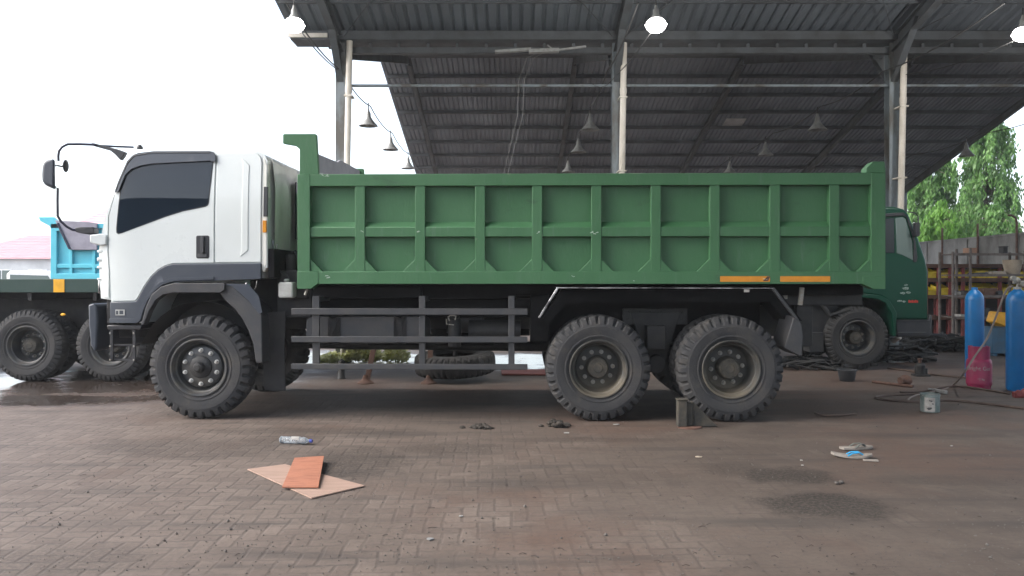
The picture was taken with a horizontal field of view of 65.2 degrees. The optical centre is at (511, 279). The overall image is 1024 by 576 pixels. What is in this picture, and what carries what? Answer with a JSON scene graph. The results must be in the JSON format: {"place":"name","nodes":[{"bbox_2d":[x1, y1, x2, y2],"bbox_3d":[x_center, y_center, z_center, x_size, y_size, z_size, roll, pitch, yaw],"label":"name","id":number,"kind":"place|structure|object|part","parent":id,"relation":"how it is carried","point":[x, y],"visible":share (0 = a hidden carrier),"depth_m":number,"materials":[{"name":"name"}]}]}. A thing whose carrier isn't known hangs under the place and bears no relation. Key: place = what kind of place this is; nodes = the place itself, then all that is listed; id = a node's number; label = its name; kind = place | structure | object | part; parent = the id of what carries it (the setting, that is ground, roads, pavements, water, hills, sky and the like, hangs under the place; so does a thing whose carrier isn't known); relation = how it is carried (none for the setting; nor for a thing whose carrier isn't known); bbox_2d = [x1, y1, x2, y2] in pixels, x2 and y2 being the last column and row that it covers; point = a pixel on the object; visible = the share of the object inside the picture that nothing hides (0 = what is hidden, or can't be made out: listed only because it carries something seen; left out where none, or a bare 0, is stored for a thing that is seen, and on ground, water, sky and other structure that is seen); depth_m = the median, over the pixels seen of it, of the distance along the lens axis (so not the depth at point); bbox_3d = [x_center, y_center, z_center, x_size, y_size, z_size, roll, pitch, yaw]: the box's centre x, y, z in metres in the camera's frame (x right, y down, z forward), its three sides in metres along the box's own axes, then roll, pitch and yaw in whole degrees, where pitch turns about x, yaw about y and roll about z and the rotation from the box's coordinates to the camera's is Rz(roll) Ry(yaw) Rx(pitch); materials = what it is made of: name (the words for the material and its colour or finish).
{"place":"outdoors","nodes":[
{"label":"outdoors","id":0,"kind":"place"},
{"bbox_2d":[0,236,50,278],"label":"house","id":1,"kind":"structure","parent":0,"point":[28,253],"depth_m":58.84,"materials":[{"name":"paint"}]},
{"bbox_2d":[0,269,10,278],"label":"window","id":2,"kind":"structure","parent":1,"relation":"in","point":[3,272],"depth_m":58.23,"materials":[{"name":"white paint"}]},
{"bbox_2d":[28,269,46,270],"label":"window","id":3,"kind":"structure","parent":1,"relation":"in","point":[28,269],"depth_m":58.24,"materials":[{"name":"white paint"}]},
{"bbox_2d":[81,209,107,223],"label":"house","id":4,"kind":"structure","parent":0,"point":[98,218],"depth_m":80.12,"materials":[{"name":"paint"}]},
{"bbox_2d":[0,329,1023,575],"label":"ground","id":5,"kind":"structure","parent":0,"point":[774,445],"depth_m":5.88,"materials":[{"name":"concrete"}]},
{"bbox_2d":[7,271,50,278],"bbox_3d":[-23.807,0.505,40.840,2.986,1.950,1.720,0,0,0],"label":"parked van","id":6,"kind":"object","parent":5,"relation":"on","point":[28,274],"visible":0.18,"depth_m":40.00,"materials":[{"name":"white paint"}]},
{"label":"windows","id":7,"kind":"part","parent":6,"relation":"part of","materials":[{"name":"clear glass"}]},
{"bbox_2d":[39,217,103,278],"bbox_3d":[-10.453,-0.035,20.835,3.817,3.033,2.450,0,0,0],"label":"turquoise dump truck","id":8,"kind":"object","parent":5,"relation":"on","point":[74,254],"depth_m":19.70,"materials":[{"name":"paint"}]},
{"bbox_2d":[0,279,495,383],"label":"flatbed trailer","id":9,"kind":"object","parent":5,"relation":"on","point":[44,329],"visible":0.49,"depth_m":11.62,"materials":[{"name":"green paint"}]},
{"bbox_2d":[279,436,312,443],"bbox_3d":[-1.947,1.445,7.217,0.313,0.068,0.067,0,0,12],"label":"water bottle","id":10,"kind":"object","parent":5,"relation":"on","point":[297,438],"visible":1,"depth_m":7.23,"materials":[{"name":"clear plastic"}]},
{"bbox_2d":[248,464,364,498],"bbox_3d":[-1.536,1.472,5.948,0.440,0.008,1.081,0,0,-41],"label":"plywood sheet","id":11,"kind":"object","parent":5,"relation":"on","point":[328,485],"visible":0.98,"depth_m":5.80,"materials":[{"name":"beige wood"}]},
{"bbox_2d":[282,456,323,487],"bbox_3d":[-1.562,1.444,6.056,0.253,0.036,0.918,0,0,-10],"label":"plywood sheet","id":12,"kind":"object","parent":11,"relation":"on","point":[304,472],"visible":1,"depth_m":5.97,"materials":[{"name":"orange wood"}]},
{"bbox_2d":[337,359,345,378],"bbox_3d":[-2.562,1.330,12.020,0.140,0.300,0.136,0,0,0],"label":"short bollard","id":13,"kind":"object","parent":5,"relation":"on","point":[341,373],"visible":0.89,"depth_m":11.98,"materials":[{"name":"grey metal"}]},
{"bbox_2d":[320,350,410,363],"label":"low shrubs","id":14,"kind":"object","parent":5,"relation":"on","point":[334,357],"visible":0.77,"depth_m":14.09,"materials":[{"name":"green plant"}]},
{"bbox_2d":[42,134,885,420],"bbox_3d":[-0.517,-0.028,9.534,8.866,3.020,2.646,0,0,1],"label":"dump truck","id":15,"kind":"object","parent":5,"relation":"on","point":[608,293],"visible":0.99,"depth_m":8.45,"materials":[{"name":"green paint"}]},
{"bbox_3d":[-3.721,-0.576,8.519,1.149,1.597,0.123,0,0,1],"label":"door","id":16,"kind":"part","parent":15,"relation":"part of","materials":[{"name":"white paint"}]},
{"bbox_2d":[459,423,493,429],"bbox_3d":[-0.354,1.466,7.980,0.292,0.059,0.239,0,0,-32],"label":"dirt clump","id":17,"kind":"object","parent":5,"relation":"on","point":[484,426],"visible":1,"depth_m":7.96,"materials":[{"name":"soil"}]},
{"bbox_2d":[32,436,980,573],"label":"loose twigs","id":18,"kind":"object","parent":5,"relation":"on","point":[473,506],"visible":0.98,"depth_m":4.78,"materials":[{"name":"brown wood"}]},
{"bbox_2d":[0,396,1023,574],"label":"loose grit","id":19,"kind":"object","parent":5,"relation":"on","point":[606,534],"visible":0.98,"depth_m":4.74,"materials":[{"name":"grey gravel"}]},
{"bbox_2d":[538,418,570,427],"bbox_3d":[0.450,1.448,8.071,0.301,0.095,0.246,0,0,-38],"label":"dirt clump","id":20,"kind":"object","parent":5,"relation":"on","point":[553,422],"visible":1,"depth_m":8.03,"materials":[{"name":"soil"}]},
{"bbox_2d":[275,0,1023,363],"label":"workshop shed","id":21,"kind":"structure","parent":5,"relation":"on","point":[699,86],"depth_m":24.72,"materials":[{"name":"metal"}]},
{"bbox_2d":[301,31,336,69],"bbox_3d":[-3.004,-3.587,12.626,0.018,0.380,3.460,0,0,-4],"label":"power cable","id":22,"kind":"object","parent":21,"relation":"attached to","point":[317,51],"visible":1,"depth_m":12.22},
{"bbox_2d":[285,2,422,172],"bbox_3d":[-3.079,-3.730,20.450,0.022,0.123,19.102,0,0,0],"label":"lamp cable","id":23,"kind":"object","parent":21,"relation":"attached to","point":[352,88],"visible":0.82,"depth_m":15.57,"materials":[{"name":"black rubber"}]},
{"bbox_2d":[283,0,304,32],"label":"hanging lamp","id":24,"kind":"object","parent":23,"relation":"hanging from","point":[293,22],"visible":1,"depth_m":10.83,"materials":[{"name":"white glass"}]},
{"bbox_2d":[359,103,377,127],"bbox_3d":[-3.080,-3.549,17.150,0.410,0.501,0.410,0,0,0],"label":"hanging lamp","id":25,"kind":"object","parent":23,"relation":"hanging from","point":[367,122],"visible":1,"depth_m":17.10,"materials":[{"name":"grey metal"}]},
{"bbox_2d":[383,130,397,150],"bbox_3d":[-3.080,-3.549,20.300,0.410,0.501,0.410,0,0,0],"label":"hanging lamp","id":26,"kind":"object","parent":23,"relation":"hanging from","point":[390,146],"visible":1,"depth_m":20.25,"materials":[{"name":"grey metal"}]},
{"bbox_2d":[401,156,414,169],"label":"hanging lamp","id":27,"kind":"object","parent":23,"relation":"hanging from","point":[408,165],"visible":1,"depth_m":23.64,"materials":[{"name":"grey metal"}]},
{"bbox_2d":[495,45,585,53],"bbox_3d":[0.503,-4.077,14.120,1.610,0.159,0.160,0,0,0],"label":"broken gutter strip","id":28,"kind":"object","parent":21,"relation":"hanging from","point":[540,50],"visible":1,"depth_m":14.10,"materials":[{"name":"grey metal"}]},
{"bbox_2d":[504,54,534,170],"bbox_3d":[0.133,-2.214,14.300,0.668,3.713,0.008,0,0,0],"label":"pale rope","id":29,"kind":"object","parent":28,"relation":"hanging from","point":[517,109],"visible":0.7,"depth_m":14.30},
{"bbox_2d":[508,54,540,171],"bbox_3d":[0.227,-2.214,14.300,0.712,3.713,0.008,0,0,0],"label":"pale rope","id":30,"kind":"object","parent":28,"relation":"hanging from","point":[522,115],"visible":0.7,"depth_m":14.30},
{"bbox_2d":[561,2,638,173],"bbox_3d":[1.721,-3.730,20.450,0.022,0.123,19.102,0,0,0],"label":"lamp cable","id":31,"kind":"object","parent":21,"relation":"attached to","point":[606,73],"visible":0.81,"depth_m":13.91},
{"bbox_2d":[562,158,573,172],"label":"hanging lamp","id":32,"kind":"object","parent":31,"relation":"hanging from","point":[568,169],"visible":1,"depth_m":24.45,"materials":[{"name":"grey metal"}]},
{"bbox_2d":[571,135,585,153],"bbox_3d":[1.720,-3.549,20.700,0.410,0.501,0.410,0,0,0],"label":"hanging lamp","id":33,"kind":"object","parent":31,"relation":"hanging from","point":[578,149],"visible":1,"depth_m":20.65,"materials":[{"name":"grey metal"}]},
{"bbox_2d":[581,109,598,131],"bbox_3d":[1.720,-3.549,17.600,0.410,0.501,0.410,0,0,0],"label":"hanging lamp","id":34,"kind":"object","parent":31,"relation":"hanging from","point":[590,126],"visible":1,"depth_m":17.55,"materials":[{"name":"grey metal"}]},
{"bbox_2d":[593,32,650,86],"bbox_3d":[1.670,-3.526,12.578,0.469,0.317,3.556,0,0,0],"label":"power cable","id":35,"kind":"object","parent":21,"relation":"hanging from","point":[629,61],"visible":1,"depth_m":12.68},
{"bbox_2d":[645,0,666,32],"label":"hanging lamp","id":36,"kind":"object","parent":21,"relation":"hanging from","point":[656,23],"visible":1,"depth_m":10.73,"materials":[{"name":"white glass"}]},
{"bbox_2d":[707,2,1005,172],"bbox_3d":[6.721,-3.730,20.450,0.022,0.123,19.102,0,0,0],"label":"lamp cable","id":37,"kind":"object","parent":21,"relation":"attached to","point":[1002,4],"visible":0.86,"depth_m":14.15,"materials":[{"name":"black rubber"}]},
{"bbox_2d":[723,157,735,172],"bbox_3d":[6.720,-3.549,24.700,0.410,0.501,0.410,0,0,0],"label":"hanging lamp","id":38,"kind":"object","parent":37,"relation":"hanging from","point":[729,169],"visible":0.86,"depth_m":24.64,"materials":[{"name":"grey metal"}]},
{"bbox_2d":[758,137,772,156],"bbox_3d":[6.720,-3.549,21.200,0.410,0.501,0.410,0,0,0],"label":"hanging lamp","id":39,"kind":"object","parent":37,"relation":"hanging from","point":[765,152],"visible":1,"depth_m":21.15,"materials":[{"name":"grey metal"}]},
{"bbox_2d":[808,107,826,131],"bbox_3d":[6.720,-3.549,17.600,0.410,0.501,0.410,0,0,0],"label":"hanging lamp","id":40,"kind":"object","parent":37,"relation":"hanging from","point":[817,126],"visible":1,"depth_m":17.55,"materials":[{"name":"grey metal"}]},
{"bbox_2d":[906,40,1014,74],"bbox_3d":[7.037,-3.532,12.776,0.014,0.306,3.155,0,0,-3],"label":"power cable","id":41,"kind":"object","parent":21,"relation":"attached to","point":[962,61],"visible":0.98,"depth_m":12.53,"materials":[{"name":"black rubber"}]},
{"bbox_2d":[905,124,1023,158],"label":"lamp cable","id":42,"kind":"object","parent":21,"relation":"attached to","point":[966,140],"visible":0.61,"depth_m":21.19,"materials":[{"name":"black rubber"}]},
{"bbox_2d":[958,137,974,156],"bbox_3d":[12.100,-3.549,21.300,0.410,0.501,0.410,0,0,0],"label":"hanging lamp","id":43,"kind":"object","parent":42,"relation":"hanging from","point":[966,152],"visible":1,"depth_m":21.25,"materials":[{"name":"grey metal"}]},
{"bbox_2d":[1010,7,1023,41],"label":"hanging lamp","id":44,"kind":"object","parent":21,"relation":"hanging from","point":[1017,34],"visible":1,"depth_m":11.16,"materials":[{"name":"white glass"}]},
{"bbox_2d":[675,398,715,429],"bbox_3d":[1.853,1.335,8.027,0.414,0.291,0.241,0,0,0],"label":"chock","id":45,"kind":"object","parent":5,"relation":"on","point":[691,415],"visible":1,"depth_m":8.02,"materials":[{"name":"grey metal"}]},
{"bbox_2d":[781,355,877,370],"bbox_3d":[5.076,1.381,13.574,1.901,0.220,1.257,0,0,0],"label":"scrap heap under truck","id":46,"kind":"object","parent":5,"relation":"on","point":[814,362],"visible":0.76,"depth_m":13.13,"materials":[{"name":"black paint"}]},
{"bbox_2d":[814,412,856,415],"bbox_3d":[3.555,1.466,8.741,0.442,0.022,0.189,0,0,0],"label":"hose","id":47,"kind":"object","parent":5,"relation":"on","point":[835,414],"visible":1,"depth_m":8.68,"materials":[{"name":"brown rubber"}]},
{"bbox_2d":[836,368,857,381],"bbox_3d":[4.909,1.395,11.723,0.290,0.170,0.290,0,0,0],"label":"bucket","id":48,"kind":"object","parent":5,"relation":"on","point":[846,375],"visible":1,"depth_m":11.63,"materials":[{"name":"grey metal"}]},
{"bbox_2d":[765,207,931,369],"bbox_3d":[4.098,0.139,14.183,5.559,2.686,2.486,0,0,0],"label":"green truck","id":49,"kind":"object","parent":5,"relation":"on","point":[856,336],"visible":0.35,"depth_m":13.10,"materials":[{"name":"paint"}]},
{"bbox_2d":[831,451,871,458],"bbox_3d":[2.823,1.451,6.652,0.323,0.052,0.107,0,0,14],"label":"sandal","id":50,"kind":"object","parent":5,"relation":"on","point":[856,455],"visible":1,"depth_m":6.62},
{"bbox_2d":[839,442,872,449],"bbox_3d":[3.004,1.450,6.985,0.310,0.051,0.106,0,0,-12],"label":"sandal","id":51,"kind":"object","parent":5,"relation":"on","point":[860,446],"visible":1,"depth_m":6.95},
{"bbox_2d":[863,459,878,461],"bbox_3d":[2.922,1.469,6.518,0.114,0.016,0.030,0,0,15],"label":"wood chip","id":52,"kind":"object","parent":5,"relation":"on","point":[874,460],"visible":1,"depth_m":6.51,"materials":[{"name":"beige wood"}]},
{"bbox_2d":[872,380,913,387],"bbox_3d":[5.338,1.460,11.229,0.040,0.040,0.618,0,0,-31],"label":"steel bar","id":53,"kind":"object","parent":5,"relation":"on","point":[893,384],"visible":1,"depth_m":11.20,"materials":[{"name":"metal"}]},
{"bbox_2d":[897,375,912,384],"bbox_3d":[5.480,1.400,11.168,0.208,0.153,0.184,0,0,0],"label":"rusty fitting","id":54,"kind":"object","parent":5,"relation":"on","point":[905,379],"visible":0.91,"depth_m":11.10,"materials":[{"name":"brown metal"}]},
{"bbox_2d":[878,342,937,362],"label":"scrap bars","id":55,"kind":"object","parent":5,"relation":"on","point":[905,352],"visible":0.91,"depth_m":14.32,"materials":[{"name":"black paint"}]},
{"bbox_2d":[911,358,930,376],"bbox_3d":[6.300,1.345,12.333,0.220,0.270,0.180,0,0,0],"label":"bottle jack","id":56,"kind":"object","parent":5,"relation":"on","point":[921,370],"visible":1,"depth_m":12.28,"materials":[{"name":"black paint"}]},
{"bbox_2d":[887,367,964,377],"bbox_3d":[6.491,1.466,12.647,0.130,0.028,1.406,0,0,-23],"label":"hose","id":57,"kind":"object","parent":5,"relation":"on","point":[928,373],"visible":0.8,"depth_m":12.43,"materials":[{"name":"brown rubber"}]},
{"bbox_2d":[920,392,940,412],"bbox_3d":[4.705,1.377,9.004,0.212,0.205,0.209,0,0,0],"label":"paint tin","id":58,"kind":"object","parent":5,"relation":"on","point":[929,402],"visible":1,"depth_m":8.93,"materials":[{"name":"silver metal"}]},
{"bbox_2d":[899,332,964,351],"bbox_3d":[8.901,1.290,16.894,2.408,0.388,1.380,0,0,0],"label":"scrap hose heap","id":59,"kind":"object","parent":5,"relation":"on","point":[936,341],"visible":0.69,"depth_m":16.49,"materials":[{"name":"black rubber"}]},
{"bbox_2d":[907,160,958,241],"bbox_3d":[20.820,-2.922,40.005,2.916,10.480,2.936,0,0,0],"label":"weeping tree","id":60,"kind":"object","parent":5,"relation":"on","point":[926,195],"visible":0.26,"depth_m":39.42,"materials":[{"name":"green plant"}]},
{"bbox_2d":[928,388,947,393],"bbox_3d":[5.587,1.449,10.450,0.137,0.057,0.248,0,0,-27],"label":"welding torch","id":61,"kind":"object","parent":5,"relation":"on","point":[941,391],"visible":0.99,"depth_m":10.45,"materials":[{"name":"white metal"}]},
{"bbox_2d":[917,199,964,241],"bbox_3d":[19.543,-0.641,36.513,2.234,6.162,2.412,0,0,0],"label":"young tree","id":62,"kind":"object","parent":5,"relation":"on","point":[943,216],"visible":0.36,"depth_m":36.20,"materials":[{"name":"green plant"}]},
{"bbox_2d":[941,228,942,263],"bbox_3d":[17.520,-0.320,32.581,0.074,3.600,0.074,0,0,-22],"label":"fence post","id":63,"kind":"object","parent":5,"relation":"on","point":[941,245],"visible":0.35,"depth_m":32.56,"materials":[{"name":"brown metal"}]},
{"bbox_2d":[875,393,1023,409],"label":"hose","id":64,"kind":"object","parent":5,"relation":"on","point":[941,400],"visible":0.78,"depth_m":9.68,"materials":[{"name":"brown rubber"}]},
{"bbox_2d":[900,385,1010,394],"bbox_3d":[5.752,1.466,10.674,1.340,0.026,0.760,0,0,0],"label":"hose","id":65,"kind":"object","parent":5,"relation":"on","point":[956,386],"visible":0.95,"depth_m":10.64,"materials":[{"name":"brown rubber"}]},
{"bbox_2d":[919,232,1023,263],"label":"boundary wall","id":66,"kind":"structure","parent":5,"relation":"on","point":[987,244],"depth_m":30.38,"materials":[{"name":"concrete"}]},
{"bbox_2d":[930,285,1013,392],"bbox_3d":[5.930,0.782,10.545,0.941,1.431,0.834,0,0,-31],"label":"hose","id":67,"kind":"object","parent":5,"relation":"on","point":[984,342],"visible":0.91,"depth_m":10.42,"materials":[{"name":"red rubber"}]},
{"bbox_2d":[926,264,1022,335],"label":"crate rack","id":68,"kind":"object","parent":5,"relation":"on","point":[992,304],"visible":0.34,"depth_m":20.61,"materials":[{"name":"red metal"}]},
{"bbox_2d":[928,287,935,294],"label":"storage bin","id":69,"kind":"object","parent":68,"relation":"on","point":[931,291],"visible":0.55,"depth_m":20.67,"materials":[{"name":"yellow plastic"}]},
{"bbox_2d":[928,268,936,277],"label":"storage bin","id":70,"kind":"object","parent":68,"relation":"on","point":[931,273],"visible":0.53,"depth_m":20.66,"materials":[{"name":"yellow plastic"}]},
{"bbox_2d":[930,284,948,294],"bbox_3d":[11.150,0.244,20.837,0.300,0.283,0.430,0,0,0],"label":"storage bin","id":71,"kind":"object","parent":68,"relation":"on","point":[944,290],"visible":0.62,"depth_m":20.65,"materials":[{"name":"yellow plastic"}]},
{"bbox_2d":[934,270,947,277],"bbox_3d":[11.150,-0.158,20.864,0.300,0.211,0.430,0,0,0],"label":"storage bin","id":72,"kind":"object","parent":68,"relation":"on","point":[944,273],"visible":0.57,"depth_m":20.68,"materials":[{"name":"yellow plastic"}]},
{"bbox_2d":[943,269,961,277],"bbox_3d":[11.470,-0.168,20.823,0.300,0.231,0.430,0,0,0],"label":"storage bin","id":73,"kind":"object","parent":68,"relation":"on","point":[946,270],"visible":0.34,"depth_m":20.80,"materials":[{"name":"yellow plastic"}]},
{"bbox_2d":[958,286,968,290],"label":"storage bin","id":74,"kind":"object","parent":68,"relation":"on","point":[966,288],"visible":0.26,"depth_m":20.97,"materials":[{"name":"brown plastic"}]},
{"bbox_2d":[958,269,975,277],"bbox_3d":[11.830,-0.170,20.861,0.300,0.234,0.430,0,0,0],"label":"storage bin","id":75,"kind":"object","parent":68,"relation":"on","point":[966,271],"visible":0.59,"depth_m":20.82,"materials":[{"name":"yellow plastic"}]},
{"bbox_2d":[967,268,987,277],"bbox_3d":[12.130,-0.202,20.859,0.300,0.298,0.430,0,0,0],"label":"storage bin","id":76,"kind":"object","parent":68,"relation":"on","point":[978,270],"visible":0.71,"depth_m":20.77,"materials":[{"name":"yellow plastic"}]},
{"bbox_2d":[968,283,986,287],"bbox_3d":[12.130,0.235,20.820,0.300,0.300,0.430,0,0,0],"label":"storage bin","id":77,"kind":"object","parent":68,"relation":"on","point":[978,285],"visible":0.28,"depth_m":21.03,"materials":[{"name":"yellow plastic"}]},
{"bbox_2d":[979,283,996,287],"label":"storage bin","id":78,"kind":"object","parent":68,"relation":"on","point":[988,285],"visible":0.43,"depth_m":21.05,"materials":[{"name":"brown plastic"}]},
{"bbox_2d":[982,268,996,277],"bbox_3d":[12.430,-0.183,20.854,0.300,0.262,0.430,0,0,0],"label":"storage bin","id":79,"kind":"object","parent":68,"relation":"on","point":[988,269],"visible":0.34,"depth_m":21.02,"materials":[{"name":"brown plastic"}]},
{"bbox_2d":[993,283,1012,294],"bbox_3d":[12.790,0.237,20.834,0.300,0.296,0.430,0,0,0],"label":"storage bin","id":80,"kind":"object","parent":68,"relation":"on","point":[1004,287],"visible":0.33,"depth_m":20.88,"materials":[{"name":"yellow plastic"}]},
{"bbox_2d":[965,287,983,376],"bbox_3d":[6.949,0.794,12.020,0.256,1.372,0.255,0,0,0],"label":"gas cylinder","id":81,"kind":"object","parent":5,"relation":"on","point":[974,316],"visible":0.77,"depth_m":11.92,"materials":[{"name":"blue paint"}]},
{"bbox_2d":[977,224,978,263],"bbox_3d":[17.520,-0.320,30.096,0.074,3.600,0.074,0,0,-23],"label":"fence post","id":82,"kind":"object","parent":5,"relation":"on","point":[977,243],"visible":0.35,"depth_m":30.06,"materials":[{"name":"brown metal"}]},
{"bbox_2d":[966,345,991,388],"bbox_3d":[6.400,1.192,10.963,0.320,0.576,0.320,0,0,0],"label":"lpg cylinder","id":83,"kind":"object","parent":5,"relation":"on","point":[979,373],"visible":0.97,"depth_m":10.84,"materials":[{"name":"paint"}]},
{"bbox_2d":[938,248,1023,336],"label":"storage rack","id":84,"kind":"object","parent":5,"relation":"on","point":[956,254],"visible":0.65,"depth_m":19.40,"materials":[{"name":"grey metal"}]},
{"bbox_2d":[954,314,964,316],"bbox_3d":[11.015,0.867,19.640,0.177,0.059,0.320,0,0,0],"label":"stored box","id":85,"kind":"object","parent":84,"relation":"on","point":[960,315],"visible":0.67,"depth_m":19.52,"materials":[{"name":"white paper"}]},
{"bbox_2d":[960,290,968,294],"bbox_3d":[11.159,0.316,19.640,0.297,0.119,0.320,0,0,0],"label":"stored box","id":86,"kind":"object","parent":84,"relation":"on","point":[964,292],"visible":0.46,"depth_m":19.53,"materials":[{"name":"black paint"}]},
{"bbox_2d":[963,248,976,252],"bbox_3d":[11.231,-0.713,19.625,0.200,0.139,0.250,0,0,0],"label":"cardboard box","id":87,"kind":"object","parent":84,"relation":"on","point":[966,250],"visible":0.64,"depth_m":19.51,"materials":[{"name":"brown cardboard"}]},
{"bbox_2d":[984,308,989,316],"bbox_3d":[11.499,0.787,19.640,0.299,0.218,0.320,0,0,0],"label":"stored box","id":88,"kind":"object","parent":84,"relation":"on","point":[986,311],"visible":0.18,"depth_m":19.48,"materials":[{"name":"black paint"}]},
{"bbox_2d":[978,288,997,294],"bbox_3d":[11.669,0.285,19.640,0.348,0.179,0.320,0,0,0],"label":"stored box","id":89,"kind":"object","parent":84,"relation":"on","point":[987,291],"visible":0.71,"depth_m":19.48,"materials":[{"name":"brown metal"}]},
{"bbox_2d":[985,271,1005,273],"bbox_3d":[11.852,-0.179,19.640,0.394,0.088,0.320,0,0,0],"label":"stored part","id":90,"kind":"object","parent":84,"relation":"on","point":[996,272],"visible":0.74,"depth_m":19.48,"materials":[{"name":"grey metal"}]},
{"bbox_2d":[995,290,1002,294],"bbox_3d":[11.861,0.316,19.640,0.198,0.119,0.320,0,0,0],"label":"stored box","id":91,"kind":"object","parent":84,"relation":"on","point":[999,292],"visible":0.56,"depth_m":19.48,"materials":[{"name":"grey metal"}]},
{"bbox_2d":[999,246,1007,252],"bbox_3d":[12.034,-0.733,19.600,0.130,0.179,0.220,0,0,0],"label":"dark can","id":92,"kind":"object","parent":84,"relation":"on","point":[1003,249],"visible":0.88,"depth_m":19.50,"materials":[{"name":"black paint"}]},
{"bbox_2d":[1002,260,1022,273],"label":"plastic tub","id":93,"kind":"object","parent":84,"relation":"on","point":[1012,266],"visible":0.91,"depth_m":19.55,"materials":[{"name":"beige plastic"}]},
{"bbox_2d":[949,122,1023,237],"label":"weeping tree","id":94,"kind":"object","parent":5,"relation":"on","point":[983,178],"visible":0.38,"depth_m":37.32,"materials":[{"name":"green plant"}]},
{"bbox_2d":[965,203,1023,236],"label":"young tree","id":95,"kind":"object","parent":5,"relation":"on","point":[996,220],"visible":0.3,"depth_m":35.66,"materials":[{"name":"green plant"}]},
{"bbox_2d":[984,311,1004,355],"bbox_3d":[9.586,1.051,15.750,0.552,0.858,0.500,0,0,0],"label":"welding machine","id":96,"kind":"object","parent":5,"relation":"on","point":[995,342],"visible":0.49,"depth_m":15.53,"materials":[{"name":"blue paint"}]},
{"bbox_2d":[1007,214,1017,259],"bbox_3d":[17.389,-0.405,27.769,0.343,3.770,0.080,0,0,0],"label":"fence post","id":97,"kind":"object","parent":5,"relation":"on","point":[1016,234],"visible":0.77,"depth_m":27.74,"materials":[{"name":"grey metal"}]},
{"bbox_2d":[1005,276,1023,390],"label":"gas cylinder","id":98,"kind":"object","parent":5,"relation":"on","point":[1014,341],"visible":0.98,"depth_m":10.63,"materials":[{"name":"blue paint"}]},
{"bbox_2d":[1012,388,1023,397],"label":"metal fitting","id":99,"kind":"object","parent":5,"relation":"on","point":[1018,394],"visible":1,"depth_m":10.03,"materials":[{"name":"red metal"}]},
{"bbox_2d":[0,0,1023,241],"label":"sky","id":100,"kind":"structure","parent":0,"point":[155,75],"materials":[{"name":"white"}]},
{"bbox_2d":[501,369,545,375],"bbox_3d":[0.229,1.463,12.679,0.819,0.026,0.699,0,0,0],"label":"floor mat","id":101,"kind":"object","parent":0,"point":[534,372],"visible":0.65,"depth_m":12.54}
]}

